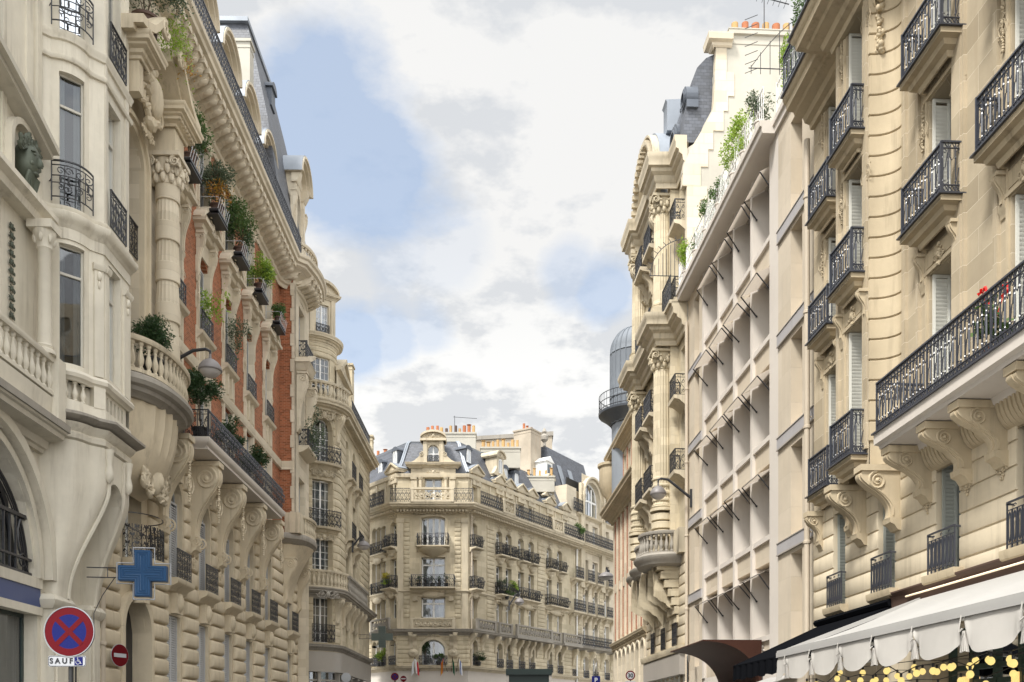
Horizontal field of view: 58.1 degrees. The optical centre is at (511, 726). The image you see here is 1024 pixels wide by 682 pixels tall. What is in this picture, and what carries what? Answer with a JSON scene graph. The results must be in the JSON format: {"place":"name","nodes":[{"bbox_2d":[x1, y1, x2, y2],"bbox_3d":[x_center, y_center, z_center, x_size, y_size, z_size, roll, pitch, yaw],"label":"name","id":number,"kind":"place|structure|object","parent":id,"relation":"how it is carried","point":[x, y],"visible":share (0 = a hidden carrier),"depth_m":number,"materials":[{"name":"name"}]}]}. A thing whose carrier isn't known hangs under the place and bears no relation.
{"place":"outdoors","nodes":[
{"label":"outdoors","id":0,"kind":"place"},
{"bbox_2d":[0,0,145,681],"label":"cream house","id":1,"kind":"structure","parent":0,"point":[71,445],"depth_m":21.21,"materials":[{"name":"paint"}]},
{"bbox_2d":[0,484,17,568],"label":"window","id":2,"kind":"structure","parent":1,"relation":"in","point":[2,494],"depth_m":20.34,"materials":[{"name":"glass"}]},
{"bbox_2d":[0,609,23,681],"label":"window","id":3,"kind":"structure","parent":1,"relation":"in","point":[11,623],"depth_m":20.41,"materials":[{"name":"grey glass"}]},
{"bbox_2d":[59,244,82,366],"bbox_3d":[-10.330,-9.775,21.509,0.560,2.750,0.160,0,0,-44],"label":"window","id":4,"kind":"structure","parent":1,"relation":"in","point":[77,276],"depth_m":21.64,"materials":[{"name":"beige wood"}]},
{"bbox_2d":[59,73,82,211],"bbox_3d":[-10.330,-13.560,21.509,0.560,3.080,0.160,0,0,-44],"label":"window","id":5,"kind":"structure","parent":1,"relation":"in","point":[77,110],"depth_m":21.64,"materials":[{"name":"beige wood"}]},
{"bbox_2d":[59,0,82,38],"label":"window","id":6,"kind":"structure","parent":1,"relation":"in","point":[67,26],"depth_m":21.53,"materials":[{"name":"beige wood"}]},
{"bbox_2d":[109,277,112,381],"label":"window","id":7,"kind":"structure","parent":1,"relation":"in","point":[110,279],"depth_m":22.88,"materials":[{"name":"beige wood"}]},
{"bbox_2d":[109,115,112,230],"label":"window","id":8,"kind":"structure","parent":1,"relation":"in","point":[110,119],"depth_m":22.88,"materials":[{"name":"beige wood"}]},
{"bbox_2d":[110,0,112,63],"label":"window","id":9,"kind":"structure","parent":1,"relation":"in","point":[111,1],"depth_m":22.92,"materials":[{"name":"beige wood"}]},
{"bbox_2d":[87,547,170,621],"bbox_3d":[-8.700,-3.080,20.952,1.843,1.998,0.222,0,0,-8],"label":"pharmacy cross","id":10,"kind":"object","parent":1,"relation":"attached to","point":[142,573],"visible":0.98,"depth_m":20.91,"materials":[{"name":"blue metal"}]},
{"bbox_2d":[359,626,392,647],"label":"pharmacy cross","id":11,"kind":"object","parent":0,"point":[381,636],"visible":1,"depth_m":49.90,"materials":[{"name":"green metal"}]},
{"bbox_2d":[217,0,804,672],"label":"sky","id":12,"kind":"structure","parent":0,"point":[473,163],"materials":[{"name":"white"}]},
{"bbox_2d":[598,567,612,580],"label":"street lamp","id":13,"kind":"object","parent":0,"point":[606,575],"visible":0.95,"depth_m":58.71,"materials":[{"name":"white glass"}]},
{"label":"ground","id":14,"kind":"structure","parent":0,"visible":0},
{"bbox_2d":[309,279,378,681],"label":"round corner house","id":15,"kind":"structure","parent":14,"relation":"on","point":[342,614],"depth_m":51.08,"materials":[{"name":"beige stone"}]},
{"bbox_2d":[312,538,327,569],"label":"window","id":16,"kind":"structure","parent":15,"relation":"in","point":[320,556],"depth_m":50.81,"materials":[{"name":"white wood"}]},
{"bbox_2d":[312,480,327,525],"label":"window","id":17,"kind":"structure","parent":15,"relation":"in","point":[319,489],"depth_m":50.78,"materials":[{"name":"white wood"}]},
{"bbox_2d":[312,419,327,461],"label":"window","id":18,"kind":"structure","parent":15,"relation":"in","point":[325,434],"depth_m":50.95,"materials":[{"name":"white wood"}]},
{"bbox_2d":[312,357,327,393],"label":"window","id":19,"kind":"structure","parent":15,"relation":"in","point":[319,365],"depth_m":50.80,"materials":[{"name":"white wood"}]},
{"bbox_2d":[313,597,327,642],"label":"window","id":20,"kind":"structure","parent":15,"relation":"in","point":[319,604],"depth_m":50.79,"materials":[{"name":"white wood"}]},
{"bbox_2d":[352,535,369,552],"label":"street lamp","id":21,"kind":"object","parent":15,"relation":"attached to","point":[363,545],"visible":1,"depth_m":53.37,"materials":[{"name":"white glass"}]},
{"bbox_2d":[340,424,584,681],"bbox_3d":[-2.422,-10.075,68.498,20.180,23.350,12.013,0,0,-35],"label":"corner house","id":22,"kind":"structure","parent":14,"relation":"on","point":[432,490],"depth_m":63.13,"materials":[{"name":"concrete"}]},
{"bbox_2d":[422,640,444,664],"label":"window","id":23,"kind":"structure","parent":22,"relation":"in","point":[441,649],"depth_m":62.40,"materials":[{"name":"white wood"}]},
{"bbox_2d":[422,598,444,617],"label":"window","id":24,"kind":"structure","parent":22,"relation":"in","point":[426,603],"depth_m":62.40,"materials":[{"name":"white wood"}]},
{"bbox_2d":[422,558,444,585],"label":"window","id":25,"kind":"structure","parent":22,"relation":"in","point":[426,565],"depth_m":62.41,"materials":[{"name":"white wood"}]},
{"bbox_2d":[422,517,444,544],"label":"window","id":26,"kind":"structure","parent":22,"relation":"in","point":[434,525],"depth_m":62.30,"materials":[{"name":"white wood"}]},
{"bbox_2d":[425,479,441,498],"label":"window","id":27,"kind":"structure","parent":22,"relation":"in","point":[428,482],"depth_m":62.40,"materials":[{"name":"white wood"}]},
{"bbox_2d":[470,514,472,665],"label":"drain pipe","id":28,"kind":"object","parent":22,"relation":"attached to","point":[471,517],"visible":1,"depth_m":62.09,"materials":[{"name":"metal"}]},
{"bbox_2d":[473,651,485,665],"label":"potted plant","id":29,"kind":"object","parent":22,"relation":"on","point":[482,658],"visible":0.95,"depth_m":62.69,"materials":[{"name":"green plant"}]},
{"bbox_2d":[508,593,523,610],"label":"street lamp","id":30,"kind":"object","parent":22,"relation":"attached to","point":[519,601],"visible":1,"depth_m":63.94,"materials":[{"name":"white glass"}]},
{"bbox_2d":[576,549,577,681],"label":"drain pipe","id":31,"kind":"object","parent":22,"relation":"attached to","point":[577,615],"visible":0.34,"depth_m":74.59,"materials":[{"name":"white metal"}]},
{"bbox_2d":[476,431,552,450],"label":"blank gable house","id":32,"kind":"structure","parent":14,"relation":"on","point":[507,437],"depth_m":78.00,"materials":[{"name":"stone"}]},
{"bbox_2d":[513,423,612,681],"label":"arched gable house","id":33,"kind":"structure","parent":14,"relation":"on","point":[577,489],"depth_m":76.49,"materials":[{"name":"stone"}]},
{"bbox_2d":[586,484,595,517],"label":"window","id":34,"kind":"structure","parent":33,"relation":"in","point":[590,499],"depth_m":77.39,"materials":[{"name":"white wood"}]},
{"bbox_2d":[618,21,794,681],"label":"columned house","id":35,"kind":"structure","parent":14,"relation":"on","point":[679,169],"depth_m":38.13,"materials":[{"name":"beige stone"}]},
{"bbox_2d":[676,48,813,681],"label":"modern block","id":36,"kind":"structure","parent":14,"relation":"on","point":[740,289],"depth_m":28.52,"materials":[{"name":"concrete"}]},
{"bbox_2d":[650,477,691,507],"bbox_3d":[6.218,-9.153,36.000,1.664,1.162,0.651,0,0,0],"label":"street lamp","id":37,"kind":"object","parent":36,"relation":"attached to","point":[657,492],"visible":1,"depth_m":35.94,"materials":[{"name":"black metal"}]},
{"bbox_2d":[676,237,688,275],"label":"hanging plant","id":38,"kind":"object","parent":36,"relation":"on","point":[681,251],"visible":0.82,"depth_m":35.44,"materials":[{"name":"green plant"}]},
{"bbox_2d":[684,321,688,681],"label":"drain pipe","id":39,"kind":"object","parent":36,"relation":"attached to","point":[686,535],"visible":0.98,"depth_m":36.38,"materials":[{"name":"metal"}]},
{"bbox_2d":[696,196,710,234],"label":"hanging plant","id":40,"kind":"object","parent":36,"relation":"on","point":[702,211],"visible":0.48,"depth_m":32.50,"materials":[{"name":"green plant"}]},
{"bbox_2d":[707,177,729,209],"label":"hanging plant","id":41,"kind":"object","parent":36,"relation":"on","point":[713,195],"visible":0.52,"depth_m":30.94,"materials":[{"name":"green plant"}]},
{"bbox_2d":[718,127,743,179],"bbox_3d":[7.006,-18.168,29.265,0.965,1.817,0.622,0,0,30],"label":"hanging plant","id":42,"kind":"object","parent":36,"relation":"on","point":[727,148],"visible":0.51,"depth_m":29.27,"materials":[{"name":"green plant"}]},
{"bbox_2d":[729,106,755,158],"bbox_3d":[7.054,-18.115,28.184,0.820,1.711,1.095,0,0,0],"label":"hanging plant","id":43,"kind":"object","parent":36,"relation":"on","point":[737,125],"visible":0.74,"depth_m":28.20,"materials":[{"name":"green plant"}]},
{"bbox_2d":[744,88,775,128],"bbox_3d":[7.201,-17.919,26.815,0.856,1.318,0.626,0,0,29],"label":"hanging plant","id":44,"kind":"object","parent":36,"relation":"on","point":[753,97],"visible":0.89,"depth_m":26.80,"materials":[{"name":"green plant"}]},
{"bbox_2d":[745,15,794,74],"bbox_3d":[7.446,-18.447,24.891,2.352,1.706,0.018,0,0,-3],"label":"rooftop guard","id":45,"kind":"object","parent":36,"relation":"on","point":[760,68],"visible":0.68,"depth_m":24.84,"materials":[{"name":"black metal"}]},
{"bbox_2d":[778,31,796,90],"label":"hanging plant","id":46,"kind":"object","parent":36,"relation":"on","point":[783,48],"visible":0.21,"depth_m":25.27,"materials":[{"name":"green plant"}]},
{"bbox_2d":[803,138,811,681],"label":"drain pipe","id":47,"kind":"object","parent":36,"relation":"attached to","point":[807,428],"visible":0.69,"depth_m":23.19,"materials":[{"name":"metal"}]},
{"bbox_2d":[780,0,1023,681],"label":"apartment house","id":48,"kind":"structure","parent":14,"relation":"on","point":[910,113],"depth_m":17.49,"materials":[{"name":"stone"}]},
{"bbox_2d":[790,0,804,26],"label":"hanging plant","id":49,"kind":"object","parent":48,"relation":"on","point":[798,8],"visible":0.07,"depth_m":23.96,"materials":[{"name":"green plant"}]},
{"bbox_2d":[733,598,891,680],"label":"black awning","id":50,"kind":"object","parent":48,"relation":"attached to","point":[762,664],"visible":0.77,"depth_m":20.60,"materials":[{"name":"fabric"}]},
{"bbox_2d":[829,237,835,320],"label":"window","id":51,"kind":"structure","parent":48,"relation":"in","point":[831,245],"depth_m":22.22,"materials":[{"name":"beige wood"}]},
{"bbox_2d":[829,107,835,193],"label":"window","id":52,"kind":"structure","parent":48,"relation":"in","point":[831,109],"depth_m":22.22,"materials":[{"name":"beige wood"}]},
{"bbox_2d":[829,374,837,482],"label":"window","id":53,"kind":"structure","parent":48,"relation":"in","point":[832,377],"depth_m":22.22,"materials":[{"name":"beige wood"}]},
{"bbox_2d":[838,515,845,603],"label":"window","id":54,"kind":"structure","parent":48,"relation":"in","point":[841,522],"depth_m":21.80,"materials":[{"name":"grey glass"}]},
{"bbox_2d":[849,33,861,125],"bbox_3d":[7.529,-13.650,19.530,0.484,2.600,0.836,0,0,-3],"label":"window","id":55,"kind":"structure","parent":48,"relation":"in","point":[855,39],"depth_m":19.87,"materials":[{"name":"beige wood"}]},
{"bbox_2d":[849,333,869,461],"bbox_3d":[7.529,-7.100,19.530,0.484,2.800,0.836,0,0,-3],"label":"window","id":56,"kind":"structure","parent":48,"relation":"in","point":[855,339],"depth_m":19.87,"materials":[{"name":"beige wood"}]},
{"bbox_2d":[849,179,869,268],"bbox_3d":[7.529,-10.600,19.530,0.484,2.400,0.836,0,0,-3],"label":"window","id":57,"kind":"structure","parent":48,"relation":"in","point":[855,192],"depth_m":19.87,"materials":[{"name":"beige wood"}]},
{"bbox_2d":[883,507,895,588],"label":"window","id":58,"kind":"structure","parent":48,"relation":"in","point":[889,541],"depth_m":19.43,"materials":[{"name":"grey glass"}]},
{"bbox_2d":[776,570,1023,680],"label":"cafe awning","id":59,"kind":"object","parent":48,"relation":"attached to","point":[989,613],"visible":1,"depth_m":12.82,"materials":[{"name":"white fabric"}]},
{"bbox_2d":[806,646,1023,681],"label":"festoon lights","id":60,"kind":"object","parent":59,"relation":"hanging from","point":[1012,662],"visible":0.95,"depth_m":12.83,"materials":[{"name":"yellow glass"}]},
{"bbox_2d":[932,274,950,387],"bbox_3d":[8.118,-7.100,16.955,0.380,2.800,0.876,0,0,-3],"label":"window","id":61,"kind":"structure","parent":48,"relation":"in","point":[941,284],"depth_m":17.32,"materials":[{"name":"beige wood"}]},
{"bbox_2d":[932,98,950,193],"bbox_3d":[8.170,-10.600,16.958,0.484,2.400,0.876,0,0,-3],"label":"window","id":62,"kind":"structure","parent":48,"relation":"in","point":[941,115],"depth_m":17.32,"materials":[{"name":"beige wood"}]},
{"bbox_2d":[933,0,950,28],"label":"window","id":63,"kind":"structure","parent":48,"relation":"in","point":[945,1],"depth_m":17.32,"materials":[{"name":"beige wood"}]},
{"bbox_2d":[942,464,960,568],"bbox_3d":[8.191,-3.910,16.707,0.424,2.220,0.836,0,0,-3],"label":"window","id":64,"kind":"structure","parent":48,"relation":"in","point":[950,489],"depth_m":17.05,"materials":[{"name":"grey glass"}]},
{"bbox_2d":[889,555,1023,607],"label":"shop fascia","id":65,"kind":"structure","parent":48,"relation":"attached to","point":[990,570],"depth_m":15.96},
{"bbox_2d":[971,285,1013,350],"bbox_3d":[7.296,-6.128,14.044,0.565,1.156,0.560,0,0,0],"label":"potted geranium","id":66,"kind":"object","parent":48,"relation":"on","point":[985,288],"visible":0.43,"depth_m":13.96,"materials":[{"name":"plant"}]},
{"bbox_2d":[1015,194,1023,326],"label":"window","id":67,"kind":"structure","parent":48,"relation":"in","point":[1019,199],"depth_m":14.71,"materials":[{"name":"beige wood"}]},
{"bbox_2d":[1015,0,1023,99],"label":"window","id":68,"kind":"structure","parent":48,"relation":"in","point":[1019,4],"depth_m":14.71,"materials":[{"name":"beige wood"}]},
{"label":"right pavement","id":69,"kind":"structure","parent":0,"visible":0},
{"bbox_2d":[597,326,647,681],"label":"brick and stone house","id":70,"kind":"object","parent":69,"relation":"on","point":[628,646],"visible":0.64,"depth_m":51.00,"materials":[{"name":"beige stone"}]},
{"bbox_2d":[625,671,634,681],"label":"road sign","id":71,"kind":"object","parent":69,"relation":"on","point":[630,675],"visible":1,"depth_m":45.00,"materials":[{"name":"white metal"}]},
{"bbox_2d":[670,640,761,681],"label":"entrance canopy","id":72,"kind":"object","parent":69,"relation":"on","point":[720,658],"visible":0.85,"depth_m":29.05,"materials":[{"name":"brown metal"}]},
{"bbox_2d":[949,628,1023,681],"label":"cafe","id":73,"kind":"structure","parent":69,"relation":"on","point":[982,667],"depth_m":15.89,"materials":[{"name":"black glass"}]},
{"label":"road","id":74,"kind":"structure","parent":0,"visible":0},
{"bbox_2d":[44,606,94,681],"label":"road sign","id":75,"kind":"object","parent":74,"relation":"on","point":[69,634],"visible":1,"depth_m":12.20,"materials":[{"name":"red metal"}]},
{"bbox_2d":[506,669,551,681],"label":"street kiosk","id":76,"kind":"object","parent":74,"relation":"on","point":[528,675],"visible":1,"depth_m":33.04,"materials":[{"name":"grey paint"}]},
{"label":"left pavement","id":77,"kind":"structure","parent":0,"visible":0},
{"bbox_2d":[99,0,326,681],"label":"brick house","id":78,"kind":"structure","parent":77,"relation":"on","point":[221,531],"depth_m":32.78,"materials":[{"name":"stone"}]},
{"bbox_2d":[99,587,106,681],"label":"drain pipe","id":79,"kind":"object","parent":78,"relation":"attached to","point":[102,605],"visible":0.6,"depth_m":23.79,"materials":[{"name":"metal"}]},
{"bbox_2d":[111,644,128,666],"bbox_3d":[-10.383,-1.887,24.402,0.029,0.600,0.600,0,0,22],"label":"road sign","id":80,"kind":"object","parent":78,"relation":"attached to","point":[119,655],"visible":1,"depth_m":24.38,"materials":[{"name":"red metal"}]},
{"bbox_2d":[123,514,127,556],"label":"window","id":81,"kind":"structure","parent":78,"relation":"in","point":[126,521],"depth_m":26.73,"materials":[{"name":"white wood"}]},
{"bbox_2d":[126,611,131,681],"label":"door","id":82,"kind":"structure","parent":78,"relation":"in","point":[128,621],"depth_m":26.93,"materials":[{"name":"black metal"}]},
{"bbox_2d":[131,313,175,375],"bbox_3d":[-9.813,-10.384,24.978,1.261,1.767,1.202,0,0,-27],"label":"topiary ball","id":83,"kind":"object","parent":78,"relation":"on","point":[151,327],"visible":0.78,"depth_m":24.75,"materials":[{"name":"green plant"}]},
{"bbox_2d":[129,0,200,93],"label":"potted olive","id":84,"kind":"object","parent":78,"relation":"on","point":[148,13],"visible":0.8,"depth_m":25.40,"materials":[{"name":"green plant"}]},
{"bbox_2d":[167,616,176,681],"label":"window","id":85,"kind":"structure","parent":78,"relation":"in","point":[171,624],"depth_m":29.76,"materials":[{"name":"grey glass"}]},
{"bbox_2d":[169,493,176,576],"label":"window","id":86,"kind":"structure","parent":78,"relation":"in","point":[173,562],"depth_m":29.86,"materials":[{"name":"grey glass"}]},
{"bbox_2d":[184,101,214,165],"bbox_3d":[-10.272,-19.081,29.569,1.343,2.362,1.188,0,0,0],"label":"potted shrub","id":87,"kind":"object","parent":78,"relation":"on","point":[202,146],"visible":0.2,"depth_m":29.65,"materials":[{"name":"green plant"}]},
{"bbox_2d":[180,347,221,377],"bbox_3d":[-9.524,-10.571,27.000,2.052,1.062,0.693,0,0,0],"label":"street lamp","id":88,"kind":"object","parent":78,"relation":"attached to","point":[209,367],"visible":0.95,"depth_m":26.85,"materials":[{"name":"white glass"}]},
{"bbox_2d":[197,626,204,681],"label":"window","id":89,"kind":"structure","parent":78,"relation":"in","point":[201,634],"depth_m":32.64,"materials":[{"name":"grey glass"}]},
{"bbox_2d":[199,520,204,589],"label":"window","id":90,"kind":"structure","parent":78,"relation":"in","point":[202,532],"depth_m":32.75,"materials":[{"name":"grey glass"}]},
{"bbox_2d":[200,268,203,329],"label":"window","id":91,"kind":"structure","parent":78,"relation":"in","point":[202,275],"depth_m":32.84,"materials":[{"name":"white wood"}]},
{"bbox_2d":[200,150,203,206],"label":"window","id":92,"kind":"structure","parent":78,"relation":"in","point":[202,160],"depth_m":32.84,"materials":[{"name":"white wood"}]},
{"bbox_2d":[186,366,225,435],"bbox_3d":[-10.105,-10.502,29.880,1.081,2.504,1.461,0,0,35],"label":"potted tree","id":93,"kind":"object","parent":78,"relation":"on","point":[196,385],"visible":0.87,"depth_m":29.79,"materials":[{"name":"green plant"}]},
{"bbox_2d":[200,283,230,324],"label":"vine","id":94,"kind":"object","parent":78,"relation":"attached to","point":[207,305],"visible":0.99,"depth_m":32.18,"materials":[{"name":"green plant"}]},
{"bbox_2d":[200,159,236,215],"bbox_3d":[-10.372,-18.909,32.349,1.150,2.017,1.402,0,0,-34],"label":"potted shrub","id":95,"kind":"object","parent":78,"relation":"on","point":[217,179],"visible":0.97,"depth_m":32.22,"materials":[{"name":"green plant"}]},
{"bbox_2d":[222,634,228,681],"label":"window","id":96,"kind":"structure","parent":78,"relation":"in","point":[226,656],"depth_m":35.59,"materials":[{"name":"grey glass"}]},
{"bbox_2d":[224,539,228,601],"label":"window","id":97,"kind":"structure","parent":78,"relation":"in","point":[226,571],"depth_m":35.67,"materials":[{"name":"grey glass"}]},
{"bbox_2d":[225,309,227,361],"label":"window","id":98,"kind":"structure","parent":78,"relation":"in","point":[226,318],"depth_m":35.74,"materials":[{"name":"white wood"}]},
{"bbox_2d":[215,414,246,458],"bbox_3d":[-10.154,-10.226,33.202,1.143,1.951,1.194,0,0,0],"label":"potted tree","id":99,"kind":"object","parent":78,"relation":"on","point":[232,430],"visible":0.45,"depth_m":33.06,"materials":[{"name":"green plant"}]},
{"bbox_2d":[225,314,252,361],"bbox_3d":[-10.445,-14.851,35.205,1.118,1.969,0.642,0,0,0],"label":"vine","id":100,"kind":"object","parent":78,"relation":"attached to","point":[235,331],"visible":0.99,"depth_m":35.16,"materials":[{"name":"green plant"}]},
{"bbox_2d":[225,192,258,269],"bbox_3d":[-10.401,-19.082,35.328,1.247,2.716,1.532,0,0,-45],"label":"potted shrub","id":101,"kind":"object","parent":78,"relation":"on","point":[237,219],"visible":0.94,"depth_m":35.20,"materials":[{"name":"green plant"}]},
{"bbox_2d":[244,641,249,681],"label":"window","id":102,"kind":"structure","parent":78,"relation":"in","point":[247,674],"depth_m":38.58,"materials":[{"name":"grey glass"}]},
{"bbox_2d":[246,554,249,611],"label":"window","id":103,"kind":"structure","parent":78,"relation":"in","point":[248,563],"depth_m":38.66,"materials":[{"name":"grey glass"}]},
{"bbox_2d":[240,443,269,472],"bbox_3d":[-10.269,-10.224,36.612,1.192,1.947,1.496,0,0,-25],"label":"potted tree","id":104,"kind":"object","parent":78,"relation":"on","point":[257,454],"visible":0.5,"depth_m":36.27,"materials":[{"name":"green plant"}]},
{"bbox_2d":[247,250,276,291],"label":"potted shrub","id":105,"kind":"object","parent":78,"relation":"on","point":[264,270],"visible":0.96,"depth_m":38.12,"materials":[{"name":"green plant"}]},
{"bbox_2d":[263,648,267,681],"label":"window","id":106,"kind":"structure","parent":78,"relation":"in","point":[265,678],"depth_m":41.58,"materials":[{"name":"grey glass"}]},
{"bbox_2d":[265,370,266,414],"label":"window","id":107,"kind":"structure","parent":78,"relation":"in","point":[266,370],"depth_m":41.68,"materials":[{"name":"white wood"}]},
{"bbox_2d":[265,567,267,619],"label":"window","id":108,"kind":"structure","parent":78,"relation":"in","point":[266,602],"depth_m":41.69,"materials":[{"name":"grey glass"}]},
{"bbox_2d":[271,302,286,322],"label":"potted shrub","id":109,"kind":"object","parent":78,"relation":"on","point":[276,307],"visible":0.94,"depth_m":41.11,"materials":[{"name":"green plant"}]},
{"bbox_2d":[304,404,326,457],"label":"vine","id":110,"kind":"object","parent":78,"relation":"attached to","point":[315,433],"visible":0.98,"depth_m":45.03,"materials":[{"name":"green plant"}]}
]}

